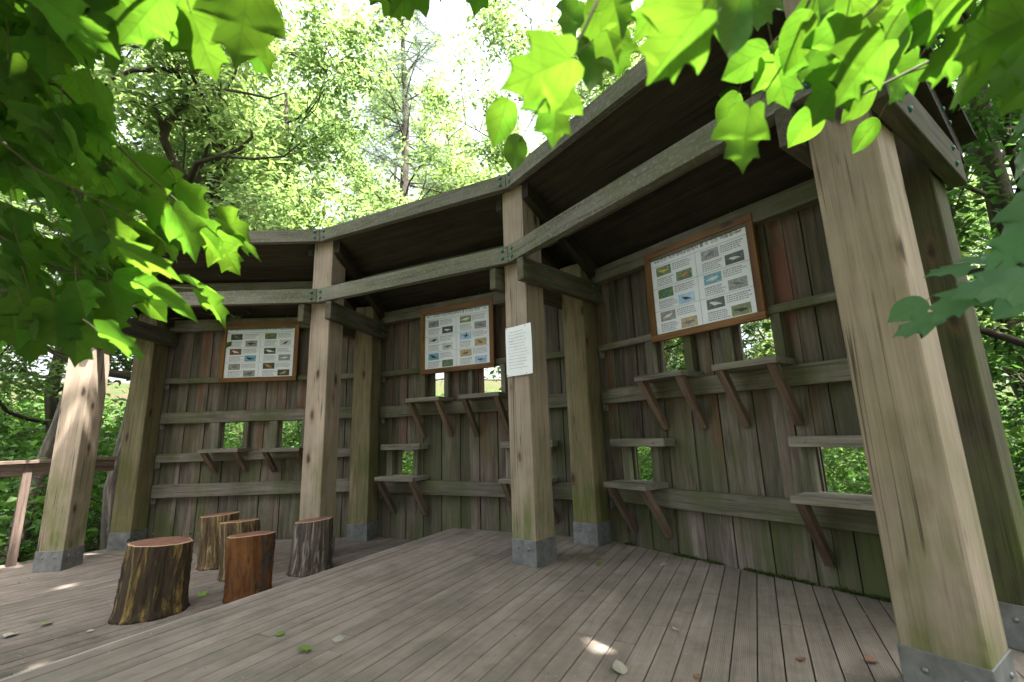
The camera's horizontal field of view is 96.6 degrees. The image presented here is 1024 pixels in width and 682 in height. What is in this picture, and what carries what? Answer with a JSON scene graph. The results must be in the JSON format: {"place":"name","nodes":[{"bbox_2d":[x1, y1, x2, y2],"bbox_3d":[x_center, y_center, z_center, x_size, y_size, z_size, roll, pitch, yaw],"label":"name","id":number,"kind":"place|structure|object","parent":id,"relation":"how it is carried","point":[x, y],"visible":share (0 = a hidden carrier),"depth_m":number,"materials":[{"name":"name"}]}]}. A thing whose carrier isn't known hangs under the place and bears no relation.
{"place":"outdoors","nodes":[
{"label":"outdoors","id":0,"kind":"place"},
{"bbox_2d":[0,537,414,679],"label":"deck","id":1,"kind":"structure","parent":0,"point":[56,599],"depth_m":3.53,"materials":[{"name":"grey wood"}]},
{"bbox_2d":[3,632,17,636],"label":"fallen leaf","id":2,"kind":"object","parent":1,"relation":"on","point":[7,634],"visible":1,"depth_m":2.91,"materials":[{"name":"white plant"}]},
{"bbox_2d":[0,456,116,566],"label":"wooden railing","id":3,"kind":"object","parent":1,"relation":"on","point":[26,470],"visible":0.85,"depth_m":4.80,"materials":[{"name":"brown wood"}]},
{"bbox_2d":[108,536,193,624],"bbox_3d":[-2.581,1.699,3.302,0.477,0.482,0.474,-2,-12,0],"label":"log stool","id":4,"kind":"object","parent":1,"relation":"on","point":[153,581],"visible":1,"depth_m":3.17,"materials":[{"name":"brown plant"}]},
{"bbox_2d":[197,590,207,595],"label":"fallen leaf","id":5,"kind":"object","parent":1,"relation":"on","point":[203,593],"visible":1,"depth_m":3.58,"materials":[{"name":"green plant"}]},
{"bbox_2d":[195,511,239,570],"bbox_3d":[-2.891,1.955,4.505,0.403,0.482,0.402,-2,-12,0],"label":"log stool","id":6,"kind":"object","parent":1,"relation":"on","point":[208,551],"visible":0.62,"depth_m":4.36,"materials":[{"name":"brown wood"}]},
{"bbox_2d":[217,518,260,581],"bbox_3d":[-2.443,1.860,4.111,0.360,0.482,0.348,-2,-12,0],"label":"log stool","id":7,"kind":"object","parent":1,"relation":"on","point":[229,528],"visible":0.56,"depth_m":4.00,"materials":[{"name":"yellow wood"}]},
{"bbox_2d":[222,531,275,603],"bbox_3d":[-2.066,1.750,3.582,0.358,0.462,0.348,-13,-16,43],"label":"log stool","id":8,"kind":"object","parent":1,"relation":"on","point":[249,561],"visible":0.98,"depth_m":3.46,"materials":[{"name":"brown wood"}]},
{"bbox_2d":[286,516,332,577],"bbox_3d":[-1.847,1.871,4.188,0.400,0.452,0.398,-2,-12,0],"label":"log stool","id":9,"kind":"object","parent":1,"relation":"on","point":[311,548],"visible":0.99,"depth_m":4.08,"materials":[{"name":"grey wood"}]},
{"bbox_2d":[0,528,1023,681],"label":"raised deck","id":10,"kind":"structure","parent":1,"relation":"on","point":[551,617],"depth_m":2.40,"materials":[{"name":"grey wood"}]},
{"bbox_2d":[0,529,448,680],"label":"step board","id":11,"kind":"object","parent":10,"relation":"attached to","point":[191,615],"visible":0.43,"depth_m":2.68,"materials":[{"name":"grey wood"}]},
{"bbox_2d":[296,645,310,651],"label":"fallen leaf","id":12,"kind":"object","parent":10,"relation":"on","point":[305,648],"visible":1,"depth_m":2.22,"materials":[{"name":"green plant"}]},
{"bbox_2d":[332,635,344,641],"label":"fallen leaf","id":13,"kind":"object","parent":10,"relation":"on","point":[338,638],"visible":1,"depth_m":2.31,"materials":[{"name":"white plant"}]},
{"bbox_2d":[13,545,882,679],"bbox_3d":[-1.381,1.857,3.491,6.859,0.164,3.043,-9,-13,31],"label":"debris","id":14,"kind":"object","parent":10,"relation":"on","point":[401,604],"visible":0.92,"depth_m":2.48,"materials":[{"name":"green plant"}]},
{"bbox_2d":[32,0,1023,681],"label":"bird hide","id":15,"kind":"object","parent":10,"relation":"on","point":[560,240],"visible":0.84,"depth_m":3.72},
{"bbox_2d":[218,316,299,382],"bbox_3d":[-3.278,0.086,5.934,0.995,0.885,0.040,-2,-12,-1],"label":"bird chart","id":16,"kind":"object","parent":15,"relation":"hanging from","point":[255,355],"visible":0.99,"depth_m":5.92,"materials":[{"name":"white paper"}]},
{"bbox_2d":[420,293,495,374],"bbox_3d":[-0.658,-0.091,5.375,1.020,0.900,0.040,-8,-13,26],"label":"bird chart","id":17,"kind":"object","parent":15,"relation":"hanging from","point":[460,340],"visible":1,"depth_m":5.34,"materials":[{"name":"white paper"}]},
{"bbox_2d":[505,322,532,376],"bbox_3d":[0.055,0.077,3.836,0.295,0.424,0.012,-12,-15,41],"label":"paper notice","id":18,"kind":"object","parent":15,"relation":"attached to","point":[519,360],"visible":1,"depth_m":3.83,"materials":[{"name":"grey paper"}]},
{"bbox_2d":[643,213,768,342],"bbox_3d":[1.494,-0.512,3.669,0.040,0.900,0.970,6,-14,-35],"label":"bird chart","id":19,"kind":"object","parent":15,"relation":"hanging from","point":[717,283],"visible":1,"depth_m":3.59,"materials":[{"name":"white paper"}]},
{"bbox_2d":[613,659,627,673],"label":"fallen leaf","id":20,"kind":"object","parent":10,"relation":"on","point":[620,667],"visible":1,"depth_m":1.94,"materials":[{"name":"white plant"}]},
{"bbox_2d":[693,674,701,677],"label":"fallen leaf","id":21,"kind":"object","parent":10,"relation":"on","point":[696,675],"visible":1,"depth_m":1.86,"materials":[{"name":"brown plant"}]},
{"bbox_2d":[624,542,891,601],"bbox_3d":[1.686,1.600,3.179,0.073,0.036,2.320,7,-14,-36],"label":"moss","id":22,"kind":"object","parent":10,"relation":"on","point":[882,598],"visible":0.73,"depth_m":2.99,"materials":[{"name":"green plant"}]},
{"bbox_2d":[864,654,878,662],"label":"fallen leaf","id":23,"kind":"object","parent":10,"relation":"on","point":[869,658],"visible":1,"depth_m":1.95,"materials":[{"name":"brown plant"}]},
{"bbox_2d":[0,358,1023,492],"bbox_3d":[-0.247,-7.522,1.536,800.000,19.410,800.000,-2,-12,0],"label":"ground","id":24,"kind":"structure","parent":0,"point":[489,385],"depth_m":33.12,"materials":[{"name":"green plant"}]},
{"bbox_2d":[4,199,56,287],"bbox_3d":[-14.701,-1.363,10.760,7.381,11.531,7.012,-11,-15,39],"label":"broadleaf tree","id":25,"kind":"object","parent":24,"relation":"on","point":[8,200],"depth_m":11.74,"materials":[{"name":"green plant"}]},
{"bbox_2d":[0,452,100,547],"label":"shrub","id":26,"kind":"object","parent":24,"relation":"on","point":[13,507],"depth_m":6.61,"materials":[{"name":"green plant"}]},
{"bbox_2d":[0,492,101,564],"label":"shrub","id":27,"kind":"object","parent":24,"relation":"on","point":[86,535],"depth_m":6.66,"materials":[{"name":"green plant"}]},
{"bbox_2d":[0,476,103,557],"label":"shrub","id":28,"kind":"object","parent":24,"relation":"on","point":[29,509],"visible":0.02,"depth_m":5.44,"materials":[{"name":"green plant"}]},
{"bbox_2d":[0,417,107,524],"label":"shrub","id":29,"kind":"object","parent":24,"relation":"on","point":[22,448],"visible":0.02,"depth_m":7.77,"materials":[{"name":"green plant"}]},
{"bbox_2d":[0,425,112,562],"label":"shrub","id":30,"kind":"object","parent":24,"relation":"on","point":[6,515],"visible":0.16,"depth_m":5.72,"materials":[{"name":"green plant"}]},
{"bbox_2d":[0,389,117,454],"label":"shrub","id":31,"kind":"object","parent":24,"relation":"on","point":[36,408],"visible":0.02,"depth_m":10.05,"materials":[{"name":"green plant"}]},
{"bbox_2d":[0,393,124,534],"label":"shrub","id":32,"kind":"object","parent":24,"relation":"on","point":[109,436],"visible":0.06,"depth_m":8.54,"materials":[{"name":"green plant"}]},
{"bbox_2d":[0,360,125,463],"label":"shrub","id":33,"kind":"object","parent":24,"relation":"on","point":[37,433],"visible":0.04,"depth_m":9.36,"materials":[{"name":"green plant"}]},
{"bbox_2d":[0,388,128,453],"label":"shrub","id":34,"kind":"object","parent":24,"relation":"on","point":[6,422],"visible":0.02,"depth_m":9.49,"materials":[{"name":"green plant"}]},
{"bbox_2d":[3,490,153,563],"bbox_3d":[-6.098,3.040,5.362,3.795,2.504,4.482,3,-13,-23],"label":"shrub","id":35,"kind":"object","parent":24,"relation":"on","point":[87,543],"visible":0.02,"depth_m":5.93,"materials":[{"name":"green plant"}]},
{"bbox_2d":[0,106,192,493],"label":"broadleaf tree","id":36,"kind":"object","parent":24,"relation":"on","point":[52,390],"visible":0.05,"depth_m":7.93,"materials":[{"name":"green plant"}]},
{"bbox_2d":[0,442,198,560],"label":"shrub","id":37,"kind":"object","parent":24,"relation":"on","point":[95,541],"depth_m":5.86,"materials":[{"name":"green plant"}]},
{"bbox_2d":[0,440,234,557],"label":"shrub","id":38,"kind":"object","parent":24,"relation":"on","point":[13,453],"visible":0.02,"depth_m":7.30,"materials":[{"name":"green plant"}]},
{"bbox_2d":[0,419,237,523],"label":"shrub","id":39,"kind":"object","parent":24,"relation":"on","point":[31,449],"visible":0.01,"depth_m":7.71,"materials":[{"name":"green plant"}]},
{"bbox_2d":[0,418,240,526],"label":"shrub","id":40,"kind":"object","parent":24,"relation":"on","point":[103,453],"depth_m":9.07,"materials":[{"name":"green plant"}]},
{"bbox_2d":[0,372,242,460],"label":"shrub","id":41,"kind":"object","parent":24,"relation":"on","point":[25,433],"visible":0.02,"depth_m":9.83,"materials":[{"name":"green plant"}]},
{"bbox_2d":[21,426,237,454],"bbox_3d":[-8.803,3.465,11.181,5.786,3.818,6.835,-2,-12,0],"label":"shrub","id":42,"kind":"object","parent":24,"relation":"on","point":[109,440],"visible":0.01,"depth_m":9.44,"materials":[{"name":"green plant"}]},
{"bbox_2d":[29,422,237,551],"bbox_3d":[-6.713,2.972,6.863,4.706,3.360,3.751,3,-13,-24],"label":"shrub","id":43,"kind":"object","parent":24,"relation":"on","point":[103,483],"depth_m":7.21,"materials":[{"name":"green plant"}]},
{"bbox_2d":[0,377,292,480],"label":"shrub","id":44,"kind":"object","parent":24,"relation":"on","point":[114,400],"visible":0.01,"depth_m":10.16,"materials":[{"name":"green plant"}]},
{"bbox_2d":[0,46,324,565],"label":"slender tree","id":45,"kind":"object","parent":24,"relation":"on","point":[46,448],"visible":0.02,"depth_m":6.83,"materials":[{"name":"green plant"}]},
{"bbox_2d":[32,38,356,549],"bbox_3d":[-5.030,-0.390,7.063,4.921,8.465,4.776,-2,-12,0],"label":"slender tree","id":46,"kind":"object","parent":24,"relation":"on","point":[109,489],"visible":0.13,"depth_m":6.12,"materials":[{"name":"green plant"}]},
{"bbox_2d":[0,0,407,386],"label":"broadleaf tree","id":47,"kind":"object","parent":24,"relation":"on","point":[167,126],"visible":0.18,"depth_m":6.72,"materials":[{"name":"green plant"}]},
{"bbox_2d":[112,421,301,447],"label":"shrub","id":48,"kind":"object","parent":24,"relation":"on","point":[285,443],"visible":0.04,"depth_m":12.50,"materials":[{"name":"green plant"}]},
{"bbox_2d":[0,0,427,381],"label":"broadleaf tree","id":49,"kind":"object","parent":24,"relation":"on","point":[329,135],"visible":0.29,"depth_m":9.36,"materials":[{"name":"green plant"}]},
{"bbox_2d":[0,0,496,367],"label":"overhanging tree","id":50,"kind":"object","parent":24,"relation":"on","point":[58,118],"visible":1,"depth_m":1.23,"materials":[{"name":"green plant"}]},
{"bbox_2d":[224,421,298,447],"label":"shrub","id":51,"kind":"object","parent":24,"relation":"on","point":[282,437],"visible":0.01,"depth_m":10.94,"materials":[{"name":"green plant"}]},
{"bbox_2d":[252,72,412,432],"bbox_3d":[-6.836,-2.047,15.991,8.536,13.335,8.109,6,-14,-35],"label":"broadleaf tree","id":52,"kind":"object","parent":24,"relation":"on","point":[335,112],"visible":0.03,"depth_m":15.76,"materials":[{"name":"green plant"}]},
{"bbox_2d":[288,429,413,474],"bbox_3d":[-2.217,3.370,11.942,6.910,3.859,5.849,5,-13,-29],"label":"shrub","id":53,"kind":"object","parent":24,"relation":"on","point":[402,459],"visible":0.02,"depth_m":10.70,"materials":[{"name":"green plant"}]},
{"bbox_2d":[281,394,443,464],"bbox_3d":[-4.430,3.156,13.146,6.459,4.612,5.149,3,-13,-23],"label":"shrub","id":54,"kind":"object","parent":24,"relation":"on","point":[300,440],"visible":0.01,"depth_m":12.29,"materials":[{"name":"green plant"}]},
{"bbox_2d":[292,57,478,228],"bbox_3d":[-5.714,-4.099,24.388,11.609,18.136,11.028,0,-12,-7],"label":"broadleaf tree","id":55,"kind":"object","parent":24,"relation":"on","point":[400,141],"visible":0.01,"depth_m":23.30,"materials":[{"name":"green plant"}]},
{"bbox_2d":[402,451,413,474],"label":"shrub","id":56,"kind":"object","parent":24,"relation":"on","point":[408,468],"visible":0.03,"depth_m":9.72,"materials":[{"name":"green plant"}]},
{"bbox_2d":[331,0,500,470],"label":"conifer tree","id":57,"kind":"object","parent":24,"relation":"on","point":[405,108],"visible":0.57,"depth_m":14.06,"materials":[{"name":"green plant"}]},
{"bbox_2d":[358,68,534,212],"bbox_3d":[-2.364,-3.850,19.546,10.377,16.414,9.187,10,-16,-44],"label":"broadleaf tree","id":58,"kind":"object","parent":24,"relation":"on","point":[457,168],"visible":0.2,"depth_m":18.29,"materials":[{"name":"green plant"}]},
{"bbox_2d":[5,388,1023,561],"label":"undergrowth","id":59,"kind":"object","parent":24,"relation":"on","point":[833,451],"depth_m":13.60,"materials":[{"name":"green plant"}]},
{"bbox_2d":[362,0,685,380],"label":"broadleaf tree","id":60,"kind":"object","parent":24,"relation":"on","point":[499,19],"visible":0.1,"depth_m":10.61,"materials":[{"name":"green plant"}]},
{"bbox_2d":[637,447,651,471],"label":"shrub","id":61,"kind":"object","parent":24,"relation":"on","point":[640,450],"visible":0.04,"depth_m":11.40,"materials":[{"name":"green plant"}]},
{"bbox_2d":[638,447,652,480],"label":"shrub","id":62,"kind":"object","parent":24,"relation":"on","point":[641,466],"visible":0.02,"depth_m":9.28,"materials":[{"name":"green plant"}]},
{"bbox_2d":[663,339,683,371],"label":"broadleaf tree","id":63,"kind":"object","parent":24,"relation":"on","point":[669,355],"depth_m":18.46,"materials":[{"name":"green plant"}]},
{"bbox_2d":[671,342,746,370],"bbox_3d":[8.576,-0.668,24.497,6.253,10.020,6.483,0,-12,-7],"label":"broadleaf tree","id":64,"kind":"object","parent":24,"relation":"on","point":[684,359],"depth_m":24.73,"materials":[{"name":"green plant"}]},
{"bbox_2d":[485,0,1023,338],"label":"overhanging tree","id":65,"kind":"object","parent":24,"relation":"on","point":[848,56],"visible":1,"depth_m":0.92,"materials":[{"name":"green plant"}]},
{"bbox_2d":[640,447,870,493],"bbox_3d":[5.025,3.083,9.497,5.242,3.459,6.193,-3,-12,4],"label":"shrub","id":66,"kind":"object","parent":24,"relation":"on","point":[833,477],"depth_m":8.29,"materials":[{"name":"green plant"}]},
{"bbox_2d":[740,320,771,358],"bbox_3d":[15.142,-2.324,26.253,8.432,13.032,8.132,-5,-12,17],"label":"broadleaf tree","id":67,"kind":"object","parent":24,"relation":"on","point":[750,328],"visible":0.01,"depth_m":27.10,"materials":[{"name":"green plant"}]},
{"bbox_2d":[642,450,871,494],"bbox_3d":[3.736,2.358,5.106,4.418,3.155,3.522,-6,-12,21],"label":"shrub","id":68,"kind":"object","parent":24,"relation":"on","point":[831,488],"depth_m":4.93,"materials":[{"name":"green plant"}]},
{"bbox_2d":[513,0,1015,370],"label":"broadleaf tree","id":69,"kind":"object","parent":24,"relation":"on","point":[754,353],"visible":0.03,"depth_m":7.34,"materials":[{"name":"green plant"}]},
{"bbox_2d":[599,12,1023,489],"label":"broadleaf tree","id":70,"kind":"object","parent":24,"relation":"on","point":[993,131],"visible":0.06,"depth_m":4.62,"materials":[{"name":"green plant"}]},
{"bbox_2d":[821,449,863,492],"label":"shrub","id":71,"kind":"object","parent":24,"relation":"on","point":[839,476],"depth_m":6.70,"materials":[{"name":"green plant"}]},
{"bbox_2d":[744,83,1023,359],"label":"broadleaf tree","id":72,"kind":"object","parent":24,"relation":"on","point":[973,183],"depth_m":11.96,"materials":[{"name":"green plant"}]},
{"bbox_2d":[822,402,1023,491],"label":"shrub","id":73,"kind":"object","parent":24,"relation":"on","point":[858,461],"visible":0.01,"depth_m":8.85,"materials":[{"name":"green plant"}]},
{"bbox_2d":[827,451,1023,508],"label":"shrub","id":74,"kind":"object","parent":24,"relation":"on","point":[846,489],"visible":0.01,"depth_m":6.58,"materials":[{"name":"green plant"}]},
{"bbox_2d":[828,416,1023,497],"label":"shrub","id":75,"kind":"object","parent":24,"relation":"on","point":[1014,435],"depth_m":5.97,"materials":[{"name":"green plant"}]},
{"bbox_2d":[960,202,985,278],"bbox_3d":[15.080,-2.008,18.188,7.730,12.075,7.343,-7,-13,23],"label":"broadleaf tree","id":76,"kind":"object","parent":24,"relation":"on","point":[970,276],"depth_m":15.70,"materials":[{"name":"green plant"}]},
{"bbox_2d":[934,0,1023,459],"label":"broadleaf tree","id":77,"kind":"object","parent":24,"relation":"on","point":[992,234],"visible":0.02,"depth_m":7.01,"materials":[{"name":"green plant"}]},
{"bbox_2d":[954,173,1023,381],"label":"broadleaf tree","id":78,"kind":"object","parent":24,"relation":"on","point":[987,220],"visible":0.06,"depth_m":14.14,"materials":[{"name":"green plant"}]},
{"bbox_2d":[970,162,1023,390],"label":"broadleaf tree","id":79,"kind":"object","parent":24,"relation":"on","point":[992,307],"depth_m":20.69,"materials":[{"name":"green plant"}]},
{"bbox_2d":[1004,420,1023,507],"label":"shrub","id":80,"kind":"object","parent":24,"relation":"on","point":[1020,487],"visible":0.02,"depth_m":5.10,"materials":[{"name":"green plant"}]},
{"bbox_2d":[1009,427,1023,480],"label":"shrub","id":81,"kind":"object","parent":24,"relation":"on","point":[1013,429],"visible":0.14,"depth_m":4.66,"materials":[{"name":"green plant"}]},
{"bbox_2d":[1015,475,1023,504],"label":"shrub","id":82,"kind":"object","parent":24,"relation":"on","point":[1017,476],"visible":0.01,"depth_m":5.09,"materials":[{"name":"green plant"}]},
{"bbox_2d":[0,0,1023,382],"label":"sky","id":83,"kind":"structure","parent":0,"point":[446,8],"materials":[{"name":"white"}]}
]}

